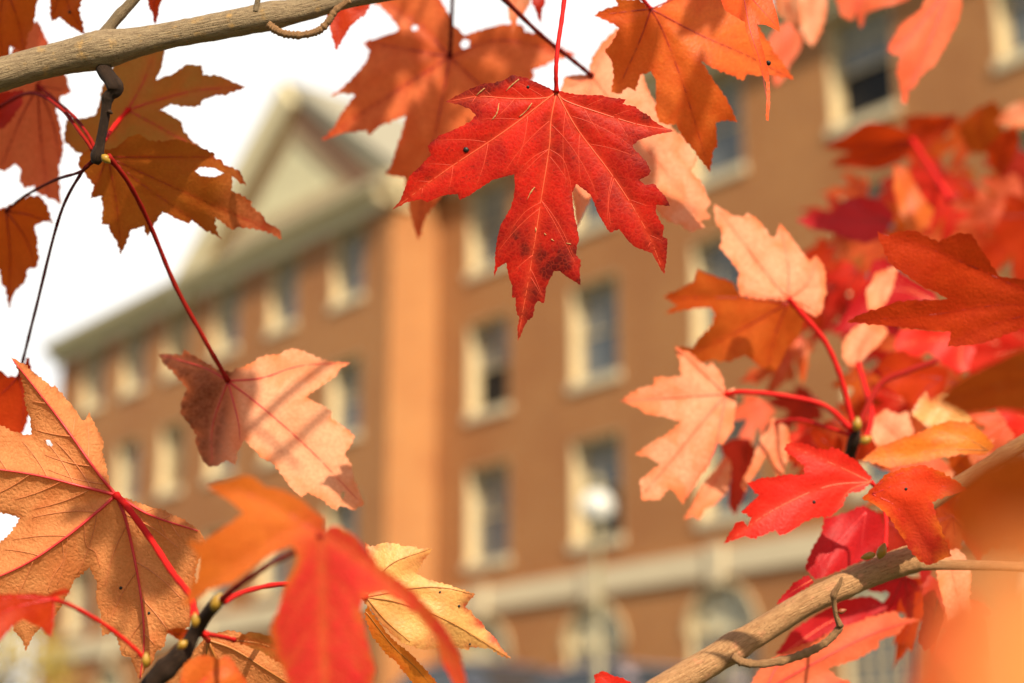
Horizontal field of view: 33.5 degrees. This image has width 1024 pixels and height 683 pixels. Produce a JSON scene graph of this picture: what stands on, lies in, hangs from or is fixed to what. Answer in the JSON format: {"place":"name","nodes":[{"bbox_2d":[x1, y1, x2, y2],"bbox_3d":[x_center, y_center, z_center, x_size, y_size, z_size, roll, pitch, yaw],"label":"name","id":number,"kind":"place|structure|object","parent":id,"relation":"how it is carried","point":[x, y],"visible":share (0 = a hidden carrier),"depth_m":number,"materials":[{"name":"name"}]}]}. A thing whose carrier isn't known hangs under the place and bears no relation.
{"place":"outdoors","nodes":[
{"label":"outdoors","id":0,"kind":"place"},
{"bbox_2d":[140,593,222,682],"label":"maple twig","id":1,"kind":"object","parent":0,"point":[170,663],"visible":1,"depth_m":0.60,"materials":[{"name":"wood"}]},
{"bbox_2d":[0,588,142,659],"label":"maple leaf","id":2,"kind":"object","parent":1,"relation":"attached to","point":[36,609],"visible":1,"depth_m":0.56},
{"bbox_2d":[0,357,203,678],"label":"maple leaf","id":3,"kind":"object","parent":1,"relation":"attached to","point":[69,507],"visible":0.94,"depth_m":0.67,"materials":[{"name":"plant"}]},
{"bbox_2d":[180,655,246,682],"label":"maple leaf","id":4,"kind":"object","parent":1,"relation":"attached to","point":[205,669],"visible":1,"depth_m":0.58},
{"bbox_2d":[167,630,287,682],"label":"maple leaf","id":5,"kind":"object","parent":1,"relation":"attached to","point":[254,666],"visible":0.62,"depth_m":0.66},
{"bbox_2d":[202,630,278,661],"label":"maple leaf","id":6,"kind":"object","parent":1,"relation":"attached to","point":[260,642],"visible":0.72,"depth_m":0.64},
{"bbox_2d":[223,542,510,658],"bbox_3d":[-0.065,0.096,0.671,0.037,0.046,0.169,-11,-19,35],"label":"maple leaf","id":7,"kind":"object","parent":1,"relation":"attached to","point":[446,604],"visible":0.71,"depth_m":0.71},
{"bbox_2d":[364,607,436,682],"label":"maple leaf","id":8,"kind":"object","parent":7,"relation":"attached to","point":[413,669],"visible":1,"depth_m":0.71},
{"bbox_2d":[183,475,466,682],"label":"maple leaf","id":9,"kind":"object","parent":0,"point":[338,575],"visible":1,"depth_m":0.50,"materials":[{"name":"plant"}]},
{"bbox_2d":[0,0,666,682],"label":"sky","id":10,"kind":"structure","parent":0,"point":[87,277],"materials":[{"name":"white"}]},
{"bbox_2d":[501,0,710,231],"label":"maple leaf","id":11,"kind":"object","parent":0,"point":[670,158],"visible":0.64,"depth_m":0.83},
{"bbox_2d":[684,456,731,519],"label":"maple leaf","id":12,"kind":"object","parent":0,"point":[713,490],"visible":1,"depth_m":0.92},
{"bbox_2d":[720,438,755,515],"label":"maple leaf","id":13,"kind":"object","parent":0,"point":[739,453],"visible":0.91,"depth_m":0.99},
{"bbox_2d":[734,395,775,443],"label":"maple leaf","id":14,"kind":"object","parent":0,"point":[753,410],"visible":0.85,"depth_m":1.07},
{"bbox_2d":[767,386,850,432],"bbox_3d":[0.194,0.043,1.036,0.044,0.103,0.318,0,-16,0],"label":"maple leaf","id":15,"kind":"object","parent":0,"point":[803,410],"visible":0.61,"depth_m":1.19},
{"bbox_2d":[772,335,815,390],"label":"maple leaf","id":16,"kind":"object","parent":15,"relation":"on","point":[799,348],"visible":0.64,"depth_m":1.12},
{"bbox_2d":[788,421,823,474],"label":"maple leaf","id":17,"kind":"object","parent":15,"relation":"attached to","point":[801,469],"visible":0.04,"depth_m":1.07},
{"bbox_2d":[797,196,894,243],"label":"maple leaf","id":18,"kind":"object","parent":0,"point":[862,219],"visible":0.99,"depth_m":1.12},
{"bbox_2d":[823,261,868,315],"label":"maple leaf","id":19,"kind":"object","parent":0,"point":[851,278],"visible":0.81,"depth_m":1.24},
{"bbox_2d":[832,258,936,333],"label":"maple leaf","id":20,"kind":"object","parent":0,"point":[905,287],"visible":0.57,"depth_m":1.07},
{"bbox_2d":[824,121,953,203],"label":"maple leaf","id":21,"kind":"object","parent":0,"point":[874,145],"visible":1,"depth_m":1.36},
{"bbox_2d":[826,238,887,274],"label":"maple leaf","id":22,"kind":"object","parent":21,"relation":"attached to","point":[874,250],"visible":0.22,"depth_m":1.27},
{"bbox_2d":[942,187,1003,228],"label":"maple leaf","id":23,"kind":"object","parent":21,"relation":"attached to","point":[988,210],"visible":1,"depth_m":1.27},
{"bbox_2d":[845,358,937,458],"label":"maple twig","id":24,"kind":"object","parent":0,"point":[854,440],"visible":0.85,"depth_m":0.87,"materials":[{"name":"red plant"}]},
{"bbox_2d":[664,269,803,371],"bbox_3d":[0.119,-0.011,0.909,0.074,0.053,0.029,-5,-17,18],"label":"maple leaf","id":25,"kind":"object","parent":24,"relation":"attached to","point":[765,333],"visible":0.94,"depth_m":0.91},
{"bbox_2d":[621,346,852,503],"bbox_3d":[0.114,0.043,0.857,0.120,0.082,0.011,1,-16,-5],"label":"maple leaf","id":26,"kind":"object","parent":24,"relation":"attached to","point":[696,400],"visible":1,"depth_m":0.85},
{"bbox_2d":[713,204,854,431],"bbox_3d":[0.140,-0.013,0.859,0.078,0.113,0.011,6,-17,-21],"label":"maple leaf","id":27,"kind":"object","parent":24,"relation":"attached to","point":[780,265],"visible":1,"depth_m":0.86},
{"bbox_2d":[741,418,849,490],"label":"maple leaf","id":28,"kind":"object","parent":24,"relation":"attached to","point":[774,439],"visible":0.99,"depth_m":0.90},
{"bbox_2d":[752,611,918,682],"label":"maple leaf","id":29,"kind":"object","parent":24,"relation":"attached to","point":[854,641],"visible":0.83,"depth_m":0.82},
{"bbox_2d":[842,323,887,435],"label":"maple leaf","id":30,"kind":"object","parent":24,"relation":"attached to","point":[861,341],"visible":0.95,"depth_m":0.92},
{"bbox_2d":[866,267,897,309],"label":"maple leaf","id":31,"kind":"object","parent":24,"relation":"attached to","point":[879,289],"visible":0.96,"depth_m":0.93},
{"bbox_2d":[871,409,913,445],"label":"maple leaf","id":32,"kind":"object","parent":24,"relation":"attached to","point":[889,426],"visible":0.81,"depth_m":0.90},
{"bbox_2d":[866,576,921,618],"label":"maple leaf","id":33,"kind":"object","parent":24,"relation":"attached to","point":[905,588],"visible":0.67,"depth_m":0.85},
{"bbox_2d":[878,350,947,407],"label":"maple leaf","id":34,"kind":"object","parent":24,"relation":"attached to","point":[912,388],"visible":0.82,"depth_m":0.95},
{"bbox_2d":[912,392,971,427],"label":"maple leaf","id":35,"kind":"object","parent":24,"relation":"attached to","point":[927,411],"visible":0.73,"depth_m":0.86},
{"bbox_2d":[969,410,1013,450],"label":"maple leaf","id":36,"kind":"object","parent":24,"relation":"attached to","point":[999,430],"visible":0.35,"depth_m":0.93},
{"bbox_2d":[893,166,933,231],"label":"maple leaf","id":37,"kind":"object","parent":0,"point":[916,210],"visible":0.99,"depth_m":1.18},
{"bbox_2d":[919,570,931,582],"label":"maple leaf","id":38,"kind":"object","parent":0,"point":[923,575],"visible":0.04,"depth_m":0.90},
{"bbox_2d":[883,577,923,668],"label":"maple leaf","id":39,"kind":"object","parent":38,"relation":"attached to","point":[905,638],"visible":0.27,"depth_m":0.90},
{"bbox_2d":[903,114,956,141],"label":"maple leaf","id":40,"kind":"object","parent":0,"point":[924,128],"visible":0.98,"depth_m":1.40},
{"bbox_2d":[893,329,974,371],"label":"maple leaf","id":41,"kind":"object","parent":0,"point":[916,342],"visible":0.77,"depth_m":1.01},
{"bbox_2d":[918,180,969,239],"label":"maple leaf","id":42,"kind":"object","parent":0,"point":[949,213],"visible":0.52,"depth_m":1.29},
{"bbox_2d":[938,348,1023,413],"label":"maple leaf","id":43,"kind":"object","parent":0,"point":[998,384],"visible":1,"depth_m":0.45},
{"bbox_2d":[939,328,1023,374],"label":"maple leaf","id":44,"kind":"object","parent":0,"point":[984,355],"visible":0.2,"depth_m":1.19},
{"bbox_2d":[940,442,1023,551],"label":"maple leaf","id":45,"kind":"object","parent":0,"point":[982,500],"visible":1,"depth_m":0.26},
{"bbox_2d":[962,193,1023,278],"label":"maple leaf","id":46,"kind":"object","parent":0,"point":[1007,242],"visible":0.54,"depth_m":1.35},
{"bbox_3d":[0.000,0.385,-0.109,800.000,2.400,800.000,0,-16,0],"label":"ground","id":47,"kind":"structure","parent":0,"visible":0},
{"bbox_2d":[0,627,80,682],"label":"autumn tree","id":48,"kind":"object","parent":47,"relation":"on","point":[8,660],"visible":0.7,"depth_m":29.86,"materials":[{"name":"yellow plant"}]},
{"bbox_2d":[0,0,671,338],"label":"maple","id":49,"kind":"object","parent":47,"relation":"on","point":[548,148],"depth_m":0.69,"materials":[{"name":"plant"}]},
{"bbox_2d":[0,0,37,56],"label":"maple leaf","id":50,"kind":"object","parent":49,"relation":"attached to","point":[17,17],"visible":0.96,"depth_m":0.81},
{"bbox_2d":[0,165,89,307],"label":"maple leaf","id":51,"kind":"object","parent":49,"relation":"attached to","point":[22,217],"visible":1,"depth_m":0.84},
{"bbox_2d":[0,160,92,432],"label":"maple leaf","id":52,"kind":"object","parent":49,"relation":"attached to","point":[14,415],"visible":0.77,"depth_m":0.80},
{"bbox_2d":[0,90,92,150],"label":"maple leaf","id":53,"kind":"object","parent":49,"relation":"attached to","point":[11,103],"visible":1,"depth_m":0.83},
{"bbox_2d":[0,21,94,204],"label":"maple leaf","id":54,"kind":"object","parent":49,"relation":"attached to","point":[31,144],"visible":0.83,"depth_m":0.86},
{"bbox_2d":[49,0,84,33],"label":"maple leaf","id":55,"kind":"object","parent":49,"relation":"attached to","point":[68,12],"visible":1,"depth_m":0.80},
{"bbox_2d":[64,50,244,152],"bbox_3d":[-0.188,-0.103,0.782,0.092,0.080,0.087,-10,-19,32],"label":"maple leaf","id":56,"kind":"object","parent":49,"relation":"attached to","point":[143,100],"visible":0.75,"depth_m":0.81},
{"bbox_2d":[78,134,281,253],"bbox_3d":[-0.151,-0.066,0.768,0.091,0.044,0.041,0,-16,0],"label":"maple leaf","id":57,"kind":"object","parent":49,"relation":"attached to","point":[165,177],"visible":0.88,"depth_m":0.76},
{"bbox_2d":[107,153,363,510],"bbox_3d":[-0.119,0.002,0.749,0.101,0.132,0.124,0,-16,0],"label":"maple leaf","id":58,"kind":"object","parent":49,"relation":"attached to","point":[265,408],"visible":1,"depth_m":0.78,"materials":[{"name":"plant"}]},
{"bbox_2d":[327,4,370,49],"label":"maple leaf","id":59,"kind":"object","parent":49,"relation":"attached to","point":[344,20],"visible":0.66,"depth_m":0.79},
{"bbox_2d":[322,0,575,238],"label":"maple leaf","id":60,"kind":"object","parent":49,"relation":"attached to","point":[424,72],"visible":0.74,"depth_m":0.90,"materials":[{"name":"plant"}]},
{"bbox_2d":[721,0,779,120],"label":"maple leaf","id":61,"kind":"object","parent":49,"relation":"attached to","point":[751,14],"visible":1,"depth_m":0.69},
{"bbox_2d":[35,0,1023,682],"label":"brick building","id":62,"kind":"structure","parent":47,"relation":"on","point":[487,446],"depth_m":33.16,"materials":[{"name":"brown brick"}]},
{"bbox_2d":[62,567,89,638],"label":"window","id":63,"kind":"structure","parent":62,"relation":"in","point":[78,595],"depth_m":44.79,"materials":[{"name":"beige paint"}]},
{"bbox_2d":[78,343,104,416],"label":"window","id":64,"kind":"structure","parent":62,"relation":"in","point":[94,358],"depth_m":46.47,"materials":[{"name":"beige paint"}]},
{"bbox_2d":[115,436,138,501],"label":"window","id":65,"kind":"structure","parent":62,"relation":"in","point":[127,452],"depth_m":43.89,"materials":[{"name":"beige paint"}]},
{"bbox_2d":[118,324,145,400],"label":"window","id":66,"kind":"structure","parent":62,"relation":"in","point":[134,344],"depth_m":44.65,"materials":[{"name":"glass"}]},
{"bbox_2d":[154,419,184,500],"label":"window","id":67,"kind":"structure","parent":62,"relation":"in","point":[172,435],"depth_m":42.01,"materials":[{"name":"beige paint"}]},
{"bbox_2d":[161,302,190,382],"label":"window","id":68,"kind":"structure","parent":62,"relation":"in","point":[178,321],"depth_m":42.93,"materials":[{"name":"glass"}]},
{"bbox_2d":[209,278,240,362],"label":"window","id":69,"kind":"structure","parent":62,"relation":"in","point":[227,298],"depth_m":41.00,"materials":[{"name":"glass"}]},
{"bbox_2d":[254,548,287,601],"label":"window","id":70,"kind":"structure","parent":62,"relation":"in","point":[278,572],"depth_m":37.21,"materials":[{"name":"beige paint"}]},
{"bbox_2d":[265,250,298,339],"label":"window","id":71,"kind":"structure","parent":62,"relation":"in","point":[284,271],"depth_m":39.03,"materials":[{"name":"glass"}]},
{"bbox_2d":[325,497,357,536],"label":"window","id":72,"kind":"structure","parent":62,"relation":"in","point":[344,517],"depth_m":35.53,"materials":[{"name":"beige paint"}]},
{"bbox_2d":[329,353,360,439],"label":"window","id":73,"kind":"structure","parent":62,"relation":"in","point":[344,389],"depth_m":36.17,"materials":[{"name":"beige paint"}]},
{"bbox_2d":[328,219,364,312],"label":"window","id":74,"kind":"structure","parent":62,"relation":"in","point":[348,250],"depth_m":37.00,"materials":[{"name":"glass"}]},
{"bbox_2d":[457,584,510,661],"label":"arched window","id":75,"kind":"structure","parent":62,"relation":"in","point":[492,625],"depth_m":32.69,"materials":[{"name":"beige paint"}]},
{"bbox_2d":[462,458,510,572],"bbox_3d":[-0.384,3.427,33.307,0.350,2.070,1.460,12,-20,-37],"label":"window","id":76,"kind":"structure","parent":62,"relation":"in","point":[487,527],"depth_m":33.55,"materials":[{"name":"beige paint"}]},
{"bbox_2d":[465,176,508,282],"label":"window","id":77,"kind":"structure","parent":62,"relation":"in","point":[489,204],"depth_m":35.27,"materials":[{"name":"glass"}]},
{"bbox_2d":[464,311,510,423],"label":"window","id":78,"kind":"structure","parent":62,"relation":"in","point":[488,339],"depth_m":34.40,"materials":[{"name":"beige paint"}]},
{"bbox_2d":[567,271,620,393],"bbox_3d":[1.626,-0.147,31.708,0.350,2.070,1.460,12,-20,-37],"label":"window","id":79,"kind":"structure","parent":62,"relation":"in","point":[594,317],"depth_m":31.94,"materials":[{"name":"glass"}]},
{"bbox_2d":[562,565,626,667],"bbox_3d":[1.482,5.474,30.122,0.300,2.970,1.760,12,-20,-37],"label":"arched window","id":80,"kind":"structure","parent":62,"relation":"in","point":[580,650],"depth_m":30.39,"materials":[{"name":"beige paint"}]},
{"bbox_2d":[569,429,623,552],"bbox_3d":[1.626,2.739,30.887,0.350,2.070,1.460,12,-20,-37],"label":"window","id":81,"kind":"structure","parent":62,"relation":"in","point":[598,455],"depth_m":31.14,"materials":[{"name":"beige paint"}]},
{"bbox_2d":[688,72,746,187],"bbox_3d":[3.673,-3.733,30.064,0.350,2.070,1.460,12,-20,-37],"label":"window","id":82,"kind":"structure","parent":62,"relation":"in","point":[728,162],"depth_m":30.03,"materials":[{"name":"glass"}]},
{"bbox_2d":[691,233,746,347],"bbox_3d":[3.673,-0.848,29.243,0.350,2.070,1.460,12,-20,-37],"label":"window","id":83,"kind":"structure","parent":62,"relation":"in","point":[707,257],"depth_m":29.68,"materials":[{"name":"glass"}]},
{"bbox_2d":[684,543,758,682],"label":"arched window","id":84,"kind":"structure","parent":62,"relation":"in","point":[721,609],"depth_m":27.97,"materials":[{"name":"beige paint"}]},
{"bbox_2d":[695,398,757,529],"bbox_3d":[3.673,2.038,28.423,0.350,2.070,1.460,12,-20,-37],"label":"window","id":85,"kind":"structure","parent":62,"relation":"in","point":[718,514],"depth_m":28.53,"materials":[{"name":"beige paint"}]},
{"bbox_2d":[825,6,899,138],"bbox_3d":[5.733,-4.439,27.584,0.350,2.070,1.460,12,-20,-37],"label":"window","id":86,"kind":"structure","parent":62,"relation":"in","point":[861,69],"depth_m":27.79,"materials":[{"name":"glass"}]},
{"bbox_2d":[844,555,921,682],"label":"arched window","id":87,"kind":"structure","parent":62,"relation":"in","point":[876,666],"depth_m":25.26,"materials":[{"name":"beige paint"}]},
{"bbox_2d":[993,0,1023,72],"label":"window","id":88,"kind":"structure","parent":62,"relation":"in","point":[1008,14],"depth_m":25.48,"materials":[{"name":"beige paint"}]},
{"bbox_2d":[594,0,793,172],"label":"maple leaf","id":89,"kind":"object","parent":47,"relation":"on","point":[670,45],"visible":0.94,"depth_m":0.76,"materials":[{"name":"plant"}]},
{"bbox_2d":[768,22,801,87],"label":"maple leaf","id":90,"kind":"object","parent":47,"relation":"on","point":[785,43],"visible":0.71,"depth_m":1.17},
{"bbox_2d":[798,0,826,45],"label":"maple leaf","id":91,"kind":"object","parent":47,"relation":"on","point":[812,16],"visible":0.97,"depth_m":1.12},
{"bbox_2d":[646,543,1003,682],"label":"maple branch","id":92,"kind":"object","parent":47,"relation":"on","point":[738,647],"visible":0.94,"depth_m":0.74,"materials":[{"name":"beige plant"}]},
{"bbox_2d":[724,442,887,548],"bbox_3d":[0.131,0.070,0.763,0.074,0.050,0.016,0,-16,0],"label":"maple leaf","id":93,"kind":"object","parent":92,"relation":"on","point":[827,482],"visible":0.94,"depth_m":0.77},
{"bbox_2d":[775,596,887,654],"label":"maple leaf","id":94,"kind":"object","parent":92,"relation":"attached to","point":[820,624],"visible":0.85,"depth_m":0.85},
{"bbox_2d":[862,465,955,564],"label":"maple leaf","id":95,"kind":"object","parent":92,"relation":"attached to","point":[903,499],"visible":0.93,"depth_m":0.72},
{"bbox_2d":[932,434,1023,509],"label":"maple branch","id":96,"kind":"object","parent":92,"relation":"attached to","point":[937,503],"visible":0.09,"depth_m":0.80,"materials":[{"name":"brown plant"}]},
{"bbox_2d":[805,505,883,579],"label":"maple leaf","id":97,"kind":"object","parent":96,"relation":"attached to","point":[848,539],"visible":0.98,"depth_m":0.79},
{"bbox_2d":[863,420,994,467],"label":"maple leaf","id":98,"kind":"object","parent":96,"relation":"attached to","point":[949,438],"visible":1,"depth_m":0.80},
{"bbox_2d":[918,575,944,645],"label":"maple leaf","id":99,"kind":"object","parent":96,"relation":"hanging from","point":[933,606],"visible":0.64,"depth_m":0.79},
{"bbox_2d":[936,548,971,605],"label":"maple leaf","id":100,"kind":"object","parent":96,"relation":"hanging from","point":[953,584],"visible":0.49,"depth_m":0.78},
{"bbox_2d":[836,0,905,27],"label":"maple leaf","id":101,"kind":"object","parent":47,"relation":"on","point":[850,9],"visible":1,"depth_m":1.06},
{"bbox_2d":[836,384,913,462],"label":"maple leaf","id":102,"kind":"object","parent":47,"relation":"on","point":[863,451],"visible":0.18,"depth_m":1.13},
{"bbox_2d":[831,366,882,414],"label":"maple leaf","id":103,"kind":"object","parent":102,"relation":"on","point":[852,380],"visible":0.68,"depth_m":1.13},
{"bbox_2d":[887,0,961,103],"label":"maple leaf","id":104,"kind":"object","parent":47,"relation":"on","point":[919,40],"visible":1,"depth_m":0.97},
{"bbox_2d":[914,592,973,682],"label":"maple leaf","id":105,"kind":"object","parent":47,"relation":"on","point":[937,662],"visible":0.73,"depth_m":0.27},
{"bbox_2d":[924,116,977,171],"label":"maple leaf","id":106,"kind":"object","parent":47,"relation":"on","point":[940,148],"visible":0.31,"depth_m":1.58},
{"bbox_2d":[922,198,988,248],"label":"maple leaf","id":107,"kind":"object","parent":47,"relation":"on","point":[980,236],"visible":0.25,"depth_m":1.41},
{"bbox_2d":[987,232,1013,270],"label":"maple leaf","id":108,"kind":"object","parent":107,"relation":"attached to","point":[992,237],"visible":0.06,"depth_m":1.41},
{"bbox_2d":[977,173,1023,231],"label":"maple leaf","id":109,"kind":"object","parent":108,"relation":"on","point":[999,186],"visible":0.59,"depth_m":1.41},
{"bbox_2d":[958,100,1004,153],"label":"maple leaf","id":110,"kind":"object","parent":109,"relation":"on","point":[980,130],"visible":0.88,"depth_m":1.40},
{"bbox_2d":[950,545,1023,682],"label":"maple leaf","id":111,"kind":"object","parent":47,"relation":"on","point":[989,647],"visible":1,"depth_m":0.10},
{"bbox_2d":[986,126,1019,173],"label":"maple leaf","id":112,"kind":"object","parent":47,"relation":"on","point":[1001,149],"visible":1,"depth_m":1.17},
{"label":"parking lot","id":113,"kind":"structure","parent":0,"visible":0},
{"bbox_2d":[398,660,550,682],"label":"parked car","id":114,"kind":"object","parent":113,"relation":"on","point":[478,671],"visible":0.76,"depth_m":23.90,"materials":[{"name":"blue metal"}]},
{"bbox_2d":[580,476,613,673],"bbox_3d":[1.000,3.115,19.668,0.400,3.168,0.400,0,-16,0],"label":"street lamp","id":115,"kind":"object","parent":113,"relation":"on","point":[597,506],"visible":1,"depth_m":19.83,"materials":[{"name":"grey metal"}]},
{"bbox_2d":[535,661,745,682],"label":"parked car","id":116,"kind":"object","parent":113,"relation":"on","point":[632,672],"visible":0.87,"depth_m":22.15,"materials":[{"name":"grey paint"}]},
{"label":"overhead foliage","id":117,"kind":"object","parent":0,"visible":0},
{"bbox_2d":[848,230,1023,346],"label":"maple leaf","id":118,"kind":"object","parent":117,"relation":"attached to","point":[983,302],"visible":1,"depth_m":0.63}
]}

